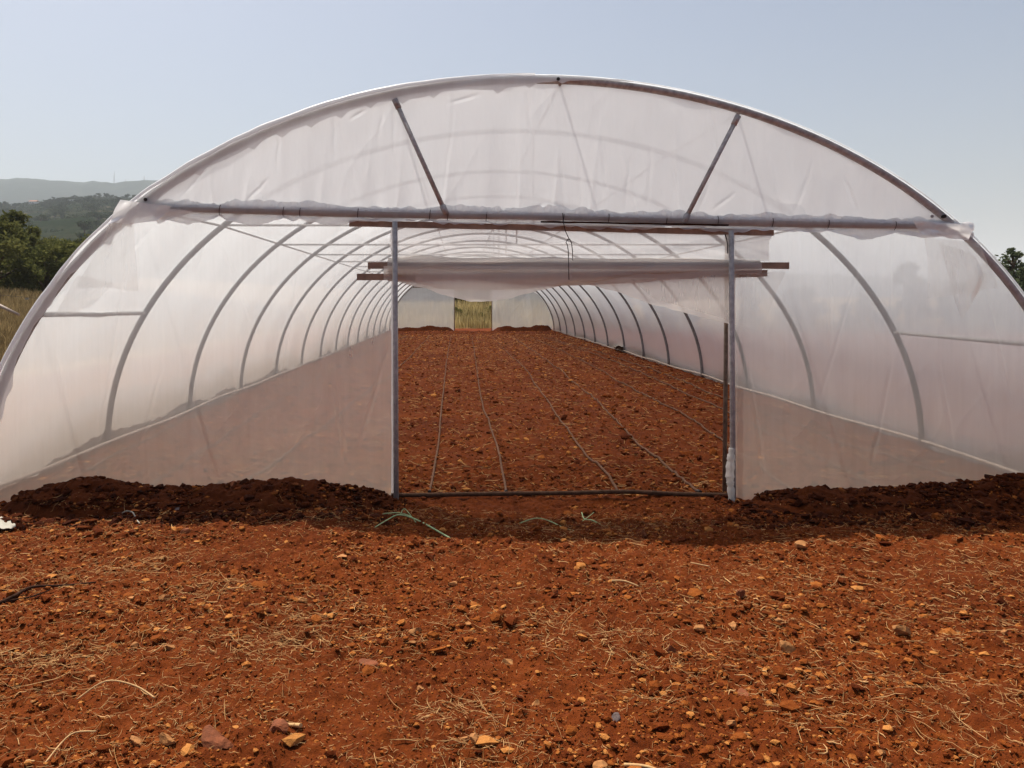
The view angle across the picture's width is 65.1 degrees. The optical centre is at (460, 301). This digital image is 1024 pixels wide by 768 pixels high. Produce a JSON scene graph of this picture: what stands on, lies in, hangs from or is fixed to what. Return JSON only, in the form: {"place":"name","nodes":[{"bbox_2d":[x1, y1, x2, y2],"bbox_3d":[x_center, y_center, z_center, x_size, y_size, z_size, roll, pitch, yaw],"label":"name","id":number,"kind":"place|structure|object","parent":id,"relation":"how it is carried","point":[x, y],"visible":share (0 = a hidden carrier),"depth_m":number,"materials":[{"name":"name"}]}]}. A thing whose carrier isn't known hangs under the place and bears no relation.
{"place":"outdoors","nodes":[
{"label":"outdoors","id":0,"kind":"place"},
{"bbox_2d":[0,283,42,361],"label":"field grass","id":1,"kind":"structure","parent":0,"point":[10,323],"depth_m":26.29,"materials":[{"name":"plant"}]},
{"bbox_2d":[1,197,422,295],"bbox_3d":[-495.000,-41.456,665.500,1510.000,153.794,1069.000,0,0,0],"label":"hillside","id":2,"kind":"structure","parent":0,"point":[69,227],"depth_m":405.65,"materials":[{"name":"green plant"}]},
{"bbox_2d":[29,200,38,203],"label":"house","id":3,"kind":"structure","parent":2,"relation":"on","point":[33,201],"depth_m":787.50,"materials":[{"name":"tile"}]},
{"bbox_2d":[34,214,47,220],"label":"hill tree","id":4,"kind":"object","parent":2,"relation":"on","point":[43,217],"visible":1,"depth_m":420.79,"materials":[{"name":"green plant"}]},
{"bbox_2d":[0,195,133,240],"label":"scrub","id":5,"kind":"object","parent":2,"relation":"on","point":[86,215],"visible":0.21,"depth_m":578.04,"materials":[{"name":"green plant"}]},
{"bbox_2d":[74,232,87,238],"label":"hill tree","id":6,"kind":"object","parent":2,"relation":"on","point":[79,234],"visible":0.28,"depth_m":271.35,"materials":[{"name":"green plant"}]},
{"bbox_2d":[75,220,92,232],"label":"hill tree","id":7,"kind":"object","parent":2,"relation":"on","point":[83,225],"visible":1,"depth_m":319.86,"materials":[{"name":"green plant"}]},
{"bbox_2d":[79,219,96,228],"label":"hill tree","id":8,"kind":"object","parent":2,"relation":"on","point":[92,225],"visible":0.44,"depth_m":354.81,"materials":[{"name":"green plant"}]},
{"bbox_2d":[91,213,102,219],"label":"hill tree","id":9,"kind":"object","parent":2,"relation":"on","point":[97,216],"visible":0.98,"depth_m":420.65,"materials":[{"name":"green plant"}]},
{"bbox_2d":[92,220,101,225],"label":"hill tree","id":10,"kind":"object","parent":2,"relation":"on","point":[97,222],"visible":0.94,"depth_m":370.67,"materials":[{"name":"green plant"}]},
{"bbox_2d":[0,178,537,291],"bbox_3d":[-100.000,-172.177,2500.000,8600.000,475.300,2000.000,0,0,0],"label":"ridge","id":11,"kind":"structure","parent":0,"point":[18,190],"depth_m":2256.58,"materials":[{"name":"green plant"}]},
{"bbox_2d":[389,298,554,328],"bbox_3d":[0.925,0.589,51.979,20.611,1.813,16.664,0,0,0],"label":"end wall","id":12,"kind":"structure","parent":0,"point":[419,314],"depth_m":48.74,"materials":[{"name":"white plastic"}]},
{"bbox_2d":[0,303,1023,767],"bbox_3d":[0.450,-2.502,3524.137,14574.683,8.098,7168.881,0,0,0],"label":"ground","id":13,"kind":"structure","parent":0,"point":[532,507],"depth_m":4.12,"materials":[{"name":"red soil"}]},
{"bbox_2d":[0,516,15,528],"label":"paper scrap","id":14,"kind":"object","parent":13,"relation":"on","point":[7,525],"visible":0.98,"depth_m":5.19,"materials":[{"name":"white paper"}]},
{"bbox_2d":[0,304,19,315],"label":"leaning pole","id":15,"kind":"object","parent":13,"relation":"on","point":[8,310],"visible":1,"depth_m":20.67,"materials":[{"name":"grey metal"}]},
{"bbox_2d":[0,209,40,252],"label":"shrub","id":16,"kind":"object","parent":13,"relation":"on","point":[12,215],"visible":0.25,"depth_m":50.18,"materials":[{"name":"green plant"}]},
{"bbox_2d":[0,217,52,289],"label":"shrub","id":17,"kind":"object","parent":13,"relation":"on","point":[12,234],"visible":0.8,"depth_m":40.00,"materials":[{"name":"green plant"}]},
{"bbox_2d":[0,235,59,284],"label":"shrub","id":18,"kind":"object","parent":13,"relation":"on","point":[4,263],"visible":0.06,"depth_m":42.85,"materials":[{"name":"green plant"}]},
{"bbox_2d":[0,243,68,293],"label":"shrub","id":19,"kind":"object","parent":13,"relation":"on","point":[29,270],"visible":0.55,"depth_m":40.32,"materials":[{"name":"green plant"}]},
{"bbox_2d":[25,225,46,250],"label":"shrub","id":20,"kind":"object","parent":13,"relation":"on","point":[35,229],"visible":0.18,"depth_m":53.75,"materials":[{"name":"green plant"}]},
{"bbox_2d":[0,581,95,604],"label":"branch","id":21,"kind":"object","parent":13,"relation":"on","point":[9,598],"visible":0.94,"depth_m":4.04,"materials":[{"name":"brown wood"}]},
{"bbox_2d":[37,235,74,246],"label":"shrub","id":22,"kind":"object","parent":13,"relation":"on","point":[50,239],"visible":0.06,"depth_m":58.07,"materials":[{"name":"green plant"}]},
{"bbox_2d":[34,238,82,285],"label":"shrub","id":23,"kind":"object","parent":13,"relation":"on","point":[68,250],"visible":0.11,"depth_m":43.74,"materials":[{"name":"green plant"}]},
{"bbox_2d":[45,730,95,761],"bbox_3d":[-1.318,1.474,2.662,0.067,0.012,0.200,0,0,24],"label":"stick","id":24,"kind":"object","parent":13,"relation":"on","point":[57,747],"visible":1,"depth_m":2.71,"materials":[{"name":"beige wood"}]},
{"bbox_2d":[75,234,88,243],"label":"shrub","id":25,"kind":"object","parent":13,"relation":"on","point":[77,240],"depth_m":63.81,"materials":[{"name":"green plant"}]},
{"bbox_2d":[88,675,95,679],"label":"stone","id":26,"kind":"object","parent":13,"relation":"on","point":[91,677],"visible":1,"depth_m":3.13,"materials":[{"name":"beige stone"}]},
{"bbox_2d":[77,680,155,699],"bbox_3d":[-1.293,1.468,3.022,0.286,0.057,0.060,0,0,-6],"label":"stick","id":27,"kind":"object","parent":13,"relation":"on","point":[144,690],"visible":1,"depth_m":3.03,"materials":[{"name":"beige wood"}]},
{"bbox_2d":[130,642,138,646],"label":"stone","id":28,"kind":"object","parent":13,"relation":"on","point":[134,644],"visible":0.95,"depth_m":3.43,"materials":[{"name":"beige stone"}]},
{"bbox_2d":[130,735,142,744],"bbox_3d":[-1.106,1.498,2.725,0.053,0.028,0.028,0,0,20],"label":"stone","id":29,"kind":"object","parent":13,"relation":"on","point":[134,740],"visible":0.98,"depth_m":2.72,"materials":[{"name":"beige stone"}]},
{"bbox_2d":[158,595,169,600],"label":"stone","id":30,"kind":"object","parent":13,"relation":"on","point":[163,597],"visible":0.88,"depth_m":4.01,"materials":[{"name":"beige stone"}]},
{"bbox_2d":[159,732,175,745],"bbox_3d":[-0.982,1.458,2.668,0.059,0.031,0.027,0,0,11],"label":"stone","id":31,"kind":"object","parent":13,"relation":"on","point":[166,739],"visible":1,"depth_m":2.66,"materials":[{"name":"beige stone"}]},
{"bbox_2d":[162,644,174,650],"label":"stone","id":32,"kind":"object","parent":13,"relation":"on","point":[169,647],"visible":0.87,"depth_m":3.39,"materials":[{"name":"beige stone"}]},
{"bbox_2d":[180,528,190,533],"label":"stone","id":33,"kind":"object","parent":13,"relation":"on","point":[186,530],"visible":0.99,"depth_m":5.05,"materials":[{"name":"red stone"}]},
{"bbox_2d":[1,477,393,518],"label":"soil bank","id":34,"kind":"structure","parent":13,"relation":"on","point":[267,499],"depth_m":5.72,"materials":[{"name":"brown soil"}]},
{"bbox_2d":[230,481,235,487],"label":"stone","id":35,"kind":"object","parent":34,"relation":"on","point":[232,484],"visible":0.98,"depth_m":5.87,"materials":[{"name":"red stone"}]},
{"bbox_2d":[0,473,1023,530],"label":"bank clods","id":36,"kind":"object","parent":34,"relation":"on","point":[179,515],"visible":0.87,"depth_m":5.62,"materials":[{"name":"soil"}]},
{"bbox_2d":[201,725,233,748],"bbox_3d":[-0.821,1.472,2.682,0.124,0.069,0.090,0,0,43],"label":"stone","id":37,"kind":"object","parent":13,"relation":"on","point":[211,736],"visible":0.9,"depth_m":2.67,"materials":[{"name":"red stone"}]},
{"bbox_2d":[57,336,390,482],"bbox_3d":[-3.385,1.467,20.099,0.560,0.074,27.204,0,0,1],"label":"drip hose","id":38,"kind":"object","parent":13,"relation":"on","point":[115,453],"visible":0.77,"depth_m":8.97,"materials":[{"name":"black plastic"}]},
{"bbox_2d":[269,718,288,733],"bbox_3d":[-0.627,1.466,2.765,0.066,0.032,0.054,0,0,0],"label":"stone","id":39,"kind":"object","parent":13,"relation":"on","point":[281,725],"visible":1,"depth_m":2.75,"materials":[{"name":"red stone"}]},
{"bbox_2d":[150,335,409,484],"bbox_3d":[-2.605,1.478,20.713,0.457,0.072,28.430,0,0,1],"label":"drip hose","id":40,"kind":"object","parent":13,"relation":"on","point":[183,462],"visible":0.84,"depth_m":9.06,"materials":[{"name":"black plastic"}]},
{"bbox_2d":[288,723,301,727],"bbox_3d":[-0.581,1.478,2.791,0.072,0.034,0.015,0,0,38],"label":"stick","id":41,"kind":"object","parent":13,"relation":"on","point":[297,725],"visible":0.89,"depth_m":2.78,"materials":[{"name":"beige wood"}]},
{"bbox_2d":[298,597,306,602],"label":"stone","id":42,"kind":"object","parent":13,"relation":"on","point":[302,599],"visible":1,"depth_m":3.90,"materials":[{"name":"beige stone"}]},
{"bbox_2d":[247,338,427,478],"bbox_3d":[-1.429,1.465,20.720,0.257,0.089,28.318,0,0,1],"label":"drip hose","id":43,"kind":"object","parent":13,"relation":"on","point":[273,461],"visible":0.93,"depth_m":8.89,"materials":[{"name":"black plastic"}]},
{"bbox_2d":[336,554,346,558],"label":"stone","id":44,"kind":"object","parent":13,"relation":"on","point":[342,555],"visible":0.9,"depth_m":4.55,"materials":[{"name":"beige stone"}]},
{"bbox_2d":[358,658,378,665],"bbox_3d":[-0.379,1.487,3.288,0.085,0.026,0.061,0,0,0],"label":"stone","id":45,"kind":"object","parent":13,"relation":"on","point":[369,662],"visible":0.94,"depth_m":3.28,"materials":[{"name":"red stone"}]},
{"bbox_2d":[375,508,450,538],"bbox_3d":[-0.292,1.430,5.179,0.555,0.086,0.317,0,0,15],"label":"green stalk","id":46,"kind":"object","parent":13,"relation":"on","point":[409,516],"visible":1,"depth_m":5.25,"materials":[{"name":"green plant"}]},
{"bbox_2d":[409,628,420,634],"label":"stone","id":47,"kind":"object","parent":13,"relation":"on","point":[413,631],"visible":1,"depth_m":3.53,"materials":[{"name":"beige stone"}]},
{"bbox_2d":[417,685,423,690],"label":"stone","id":48,"kind":"object","parent":13,"relation":"on","point":[419,688],"visible":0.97,"depth_m":3.12,"materials":[{"name":"beige stone"}]},
{"bbox_2d":[390,325,452,330],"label":"soil bank","id":49,"kind":"structure","parent":13,"relation":"on","point":[427,328],"depth_m":40.27,"materials":[{"name":"brown soil"}]},
{"bbox_2d":[398,286,446,302],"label":"shrub","id":50,"kind":"object","parent":13,"relation":"on","point":[411,294],"visible":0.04,"depth_m":59.47,"materials":[{"name":"green plant"}]},
{"bbox_2d":[408,288,465,304],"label":"shrub","id":51,"kind":"object","parent":13,"relation":"on","point":[427,296],"visible":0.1,"depth_m":59.02,"materials":[{"name":"green plant"}]},
{"bbox_2d":[429,335,451,489],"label":"drip hose","id":52,"kind":"object","parent":13,"relation":"on","point":[433,473],"visible":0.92,"depth_m":8.70,"materials":[{"name":"grey plastic"}]},
{"bbox_2d":[448,581,456,585],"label":"stone","id":53,"kind":"object","parent":13,"relation":"on","point":[453,583],"visible":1,"depth_m":4.16,"materials":[{"name":"brown stone"}]},
{"bbox_2d":[449,307,466,313],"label":"shrub","id":54,"kind":"object","parent":13,"relation":"on","point":[460,311],"visible":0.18,"depth_m":49.91,"materials":[{"name":"green plant"}]},
{"bbox_2d":[461,736,468,742],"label":"stone","id":55,"kind":"object","parent":13,"relation":"on","point":[466,738],"visible":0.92,"depth_m":2.72,"materials":[{"name":"beige stone"}]},
{"bbox_2d":[469,732,478,744],"bbox_3d":[0.042,1.481,2.711,0.033,0.028,0.037,0,0,20],"label":"stone","id":56,"kind":"object","parent":13,"relation":"on","point":[474,737],"visible":1,"depth_m":2.71,"materials":[{"name":"beige stone"}]},
{"bbox_2d":[471,335,506,489],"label":"drip hose","id":57,"kind":"object","parent":13,"relation":"on","point":[501,467],"visible":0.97,"depth_m":8.67,"materials":[{"name":"grey plastic"}]},
{"bbox_2d":[0,330,991,498],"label":"floor clods","id":58,"kind":"object","parent":13,"relation":"on","point":[712,450],"visible":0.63,"depth_m":8.80,"materials":[{"name":"soil"}]},
{"bbox_2d":[6,334,994,497],"bbox_3d":[0.541,1.456,21.132,8.224,0.154,30.150,0,0,0],"label":"floor straw","id":59,"kind":"object","parent":13,"relation":"on","point":[498,347],"visible":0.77,"depth_m":9.00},
{"bbox_2d":[502,658,512,664],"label":"stone","id":60,"kind":"object","parent":13,"relation":"on","point":[507,661],"visible":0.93,"depth_m":3.35,"materials":[{"name":"beige stone"}]},
{"bbox_2d":[0,73,1023,501],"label":"greenhouse","id":61,"kind":"object","parent":13,"relation":"on","point":[738,245],"visible":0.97,"depth_m":6.14,"materials":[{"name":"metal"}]},
{"bbox_2d":[0,492,1023,767],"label":"straw","id":62,"kind":"object","parent":13,"relation":"on","point":[224,586],"visible":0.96,"depth_m":3.45,"materials":[{"name":"beige plant"}]},
{"bbox_2d":[0,497,1023,767],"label":"chaff","id":63,"kind":"object","parent":13,"relation":"on","point":[500,641],"visible":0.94,"depth_m":3.48,"materials":[{"name":"plant"}]},
{"bbox_2d":[0,477,1023,767],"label":"soil clods","id":64,"kind":"object","parent":13,"relation":"on","point":[788,705],"visible":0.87,"depth_m":3.64,"materials":[{"name":"brown soil"}]},
{"bbox_2d":[0,505,1023,767],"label":"soil crumbs","id":65,"kind":"object","parent":13,"relation":"on","point":[510,655],"visible":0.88,"depth_m":3.34,"materials":[{"name":"brown soil"}]},
{"bbox_2d":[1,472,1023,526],"bbox_3d":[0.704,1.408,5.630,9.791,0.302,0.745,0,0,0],"label":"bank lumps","id":66,"kind":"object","parent":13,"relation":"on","point":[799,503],"visible":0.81,"depth_m":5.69,"materials":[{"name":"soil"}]},
{"bbox_2d":[493,325,552,330],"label":"soil bank","id":67,"kind":"structure","parent":13,"relation":"on","point":[532,328],"depth_m":40.27,"materials":[{"name":"brown soil"}]},
{"bbox_2d":[507,292,543,303],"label":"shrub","id":68,"kind":"object","parent":13,"relation":"on","point":[532,296],"visible":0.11,"depth_m":60.91,"materials":[{"name":"green plant"}]},
{"bbox_2d":[532,699,538,705],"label":"stone","id":69,"kind":"object","parent":13,"relation":"on","point":[535,702],"visible":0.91,"depth_m":2.99,"materials":[{"name":"beige stone"}]},
{"bbox_2d":[520,518,573,530],"bbox_3d":[0.587,1.486,5.357,0.376,0.044,0.105,0,0,22],"label":"green stalk","id":70,"kind":"object","parent":13,"relation":"on","point":[540,518],"visible":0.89,"depth_m":5.40,"materials":[{"name":"green plant"}]},
{"bbox_2d":[491,335,617,489],"bbox_3d":[1.347,1.465,20.619,0.181,0.072,28.816,0,0,0],"label":"drip hose","id":71,"kind":"object","parent":13,"relation":"on","point":[600,466],"visible":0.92,"depth_m":8.49,"materials":[{"name":"grey plastic"}]},
{"bbox_2d":[391,489,727,496],"bbox_3d":[0.748,1.452,6.093,2.545,0.052,0.159,0,0,0],"label":"door threshold","id":72,"kind":"object","parent":13,"relation":"on","point":[697,493],"visible":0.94,"depth_m":6.04,"materials":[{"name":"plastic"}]},
{"bbox_2d":[581,512,598,523],"bbox_3d":[0.883,1.487,5.492,0.116,0.034,0.235,0,0,0],"label":"green stalk","id":73,"kind":"object","parent":13,"relation":"on","point":[588,519],"visible":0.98,"depth_m":5.46,"materials":[{"name":"green plant"}]},
{"bbox_2d":[593,760,606,767],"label":"stone","id":74,"kind":"object","parent":13,"relation":"on","point":[599,764],"visible":1,"depth_m":2.58,"materials":[{"name":"beige stone"}]},
{"bbox_2d":[512,336,696,489],"bbox_3d":[2.069,1.455,19.937,0.192,0.096,27.621,0,0,1],"label":"drip hose","id":75,"kind":"object","parent":13,"relation":"on","point":[667,466],"visible":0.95,"depth_m":8.47,"materials":[{"name":"grey plastic"}]},
{"bbox_2d":[611,712,620,721],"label":"stone","id":76,"kind":"object","parent":13,"relation":"on","point":[616,716],"visible":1,"depth_m":2.84,"materials":[{"name":"grey stone"}]},
{"bbox_2d":[612,580,638,586],"bbox_3d":[0.847,1.458,4.148,0.153,0.024,0.024,0,0,17],"label":"stick","id":77,"kind":"object","parent":13,"relation":"on","point":[625,581],"visible":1,"depth_m":4.15,"materials":[{"name":"beige wood"}]},
{"bbox_2d":[624,763,654,767],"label":"stick","id":78,"kind":"object","parent":13,"relation":"on","point":[635,764],"visible":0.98,"depth_m":2.56,"materials":[{"name":"beige wood"}]},
{"bbox_2d":[641,529,646,537],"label":"stone","id":79,"kind":"object","parent":13,"relation":"on","point":[643,533],"visible":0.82,"depth_m":5.11,"materials":[{"name":"red stone"}]},
{"bbox_2d":[536,339,791,488],"bbox_3d":[2.870,1.463,19.542,0.278,0.076,26.952,0,0,1],"label":"drip hose","id":80,"kind":"object","parent":13,"relation":"on","point":[765,470],"visible":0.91,"depth_m":9.34,"materials":[{"name":"grey plastic"}]},
{"bbox_2d":[667,645,675,653],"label":"stone","id":81,"kind":"object","parent":13,"relation":"on","point":[671,649],"visible":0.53,"depth_m":3.34,"materials":[{"name":"red stone"}]},
{"bbox_2d":[694,624,705,631],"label":"stone","id":82,"kind":"object","parent":13,"relation":"on","point":[698,627],"visible":1,"depth_m":3.59,"materials":[{"name":"beige stone"}]},
{"bbox_2d":[545,337,878,486],"bbox_3d":[3.579,1.463,19.671,0.385,0.070,27.003,0,0,0],"label":"drip hose","id":83,"kind":"object","parent":13,"relation":"on","point":[834,464],"visible":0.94,"depth_m":8.93,"materials":[{"name":"grey plastic"}]},
{"bbox_2d":[726,720,735,726],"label":"stone","id":84,"kind":"object","parent":13,"relation":"on","point":[729,723],"visible":1,"depth_m":2.82,"materials":[{"name":"beige stone"}]},
{"bbox_2d":[728,621,736,630],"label":"stone","id":85,"kind":"object","parent":13,"relation":"on","point":[732,625],"visible":0.94,"depth_m":3.62,"materials":[{"name":"beige stone"}]},
{"bbox_2d":[736,589,744,597],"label":"stone","id":86,"kind":"object","parent":13,"relation":"on","point":[740,593],"visible":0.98,"depth_m":3.91,"materials":[{"name":"red stone"}]},
{"bbox_2d":[737,688,748,695],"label":"stone","id":87,"kind":"object","parent":13,"relation":"on","point":[741,690],"visible":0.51,"depth_m":3.00,"materials":[{"name":"red stone"}]},
{"bbox_2d":[551,338,964,479],"bbox_3d":[3.963,1.461,19.221,0.299,0.087,25.896,0,0,-1],"label":"drip hose","id":88,"kind":"object","parent":13,"relation":"on","point":[916,465],"visible":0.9,"depth_m":8.77,"materials":[{"name":"black plastic"}]},
{"bbox_2d":[775,618,784,622],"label":"stone","id":89,"kind":"object","parent":13,"relation":"on","point":[780,620],"visible":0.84,"depth_m":3.62,"materials":[{"name":"beige stone"}]},
{"bbox_2d":[779,640,795,653],"bbox_3d":[1.363,1.447,3.331,0.070,0.063,0.037,0,0,16],"label":"stone","id":90,"kind":"object","parent":13,"relation":"on","point":[786,646],"visible":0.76,"depth_m":3.33,"materials":[{"name":"beige stone"}]},
{"bbox_2d":[794,540,805,548],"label":"stone","id":91,"kind":"object","parent":13,"relation":"on","point":[801,544],"visible":1,"depth_m":4.81,"materials":[{"name":"stone"}]},
{"bbox_2d":[877,749,885,755],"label":"stone","id":92,"kind":"object","parent":13,"relation":"on","point":[882,752],"visible":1,"depth_m":2.63,"materials":[{"name":"beige stone"}]},
{"bbox_2d":[751,472,1023,515],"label":"soil bank","id":93,"kind":"structure","parent":13,"relation":"on","point":[826,508],"depth_m":5.70,"materials":[{"name":"brown soil"}]},
{"bbox_2d":[885,762,892,767],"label":"stone","id":94,"kind":"object","parent":13,"relation":"on","point":[888,764],"visible":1,"depth_m":2.57,"materials":[{"name":"brown stone"}]},
{"bbox_2d":[892,624,910,634],"bbox_3d":[1.970,1.469,3.574,0.085,0.062,0.058,0,0,-40],"label":"stone","id":95,"kind":"object","parent":13,"relation":"on","point":[900,629],"visible":1,"depth_m":3.56,"materials":[{"name":"beige stone"}]},
{"bbox_2d":[995,247,1023,289],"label":"tree","id":96,"kind":"object","parent":13,"relation":"on","point":[1014,272],"visible":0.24,"depth_m":39.74,"materials":[{"name":"green plant"}]},
{"bbox_2d":[0,0,1023,269],"label":"sky","id":97,"kind":"structure","parent":0,"point":[931,92],"materials":[{"name":"blue"}]}
]}

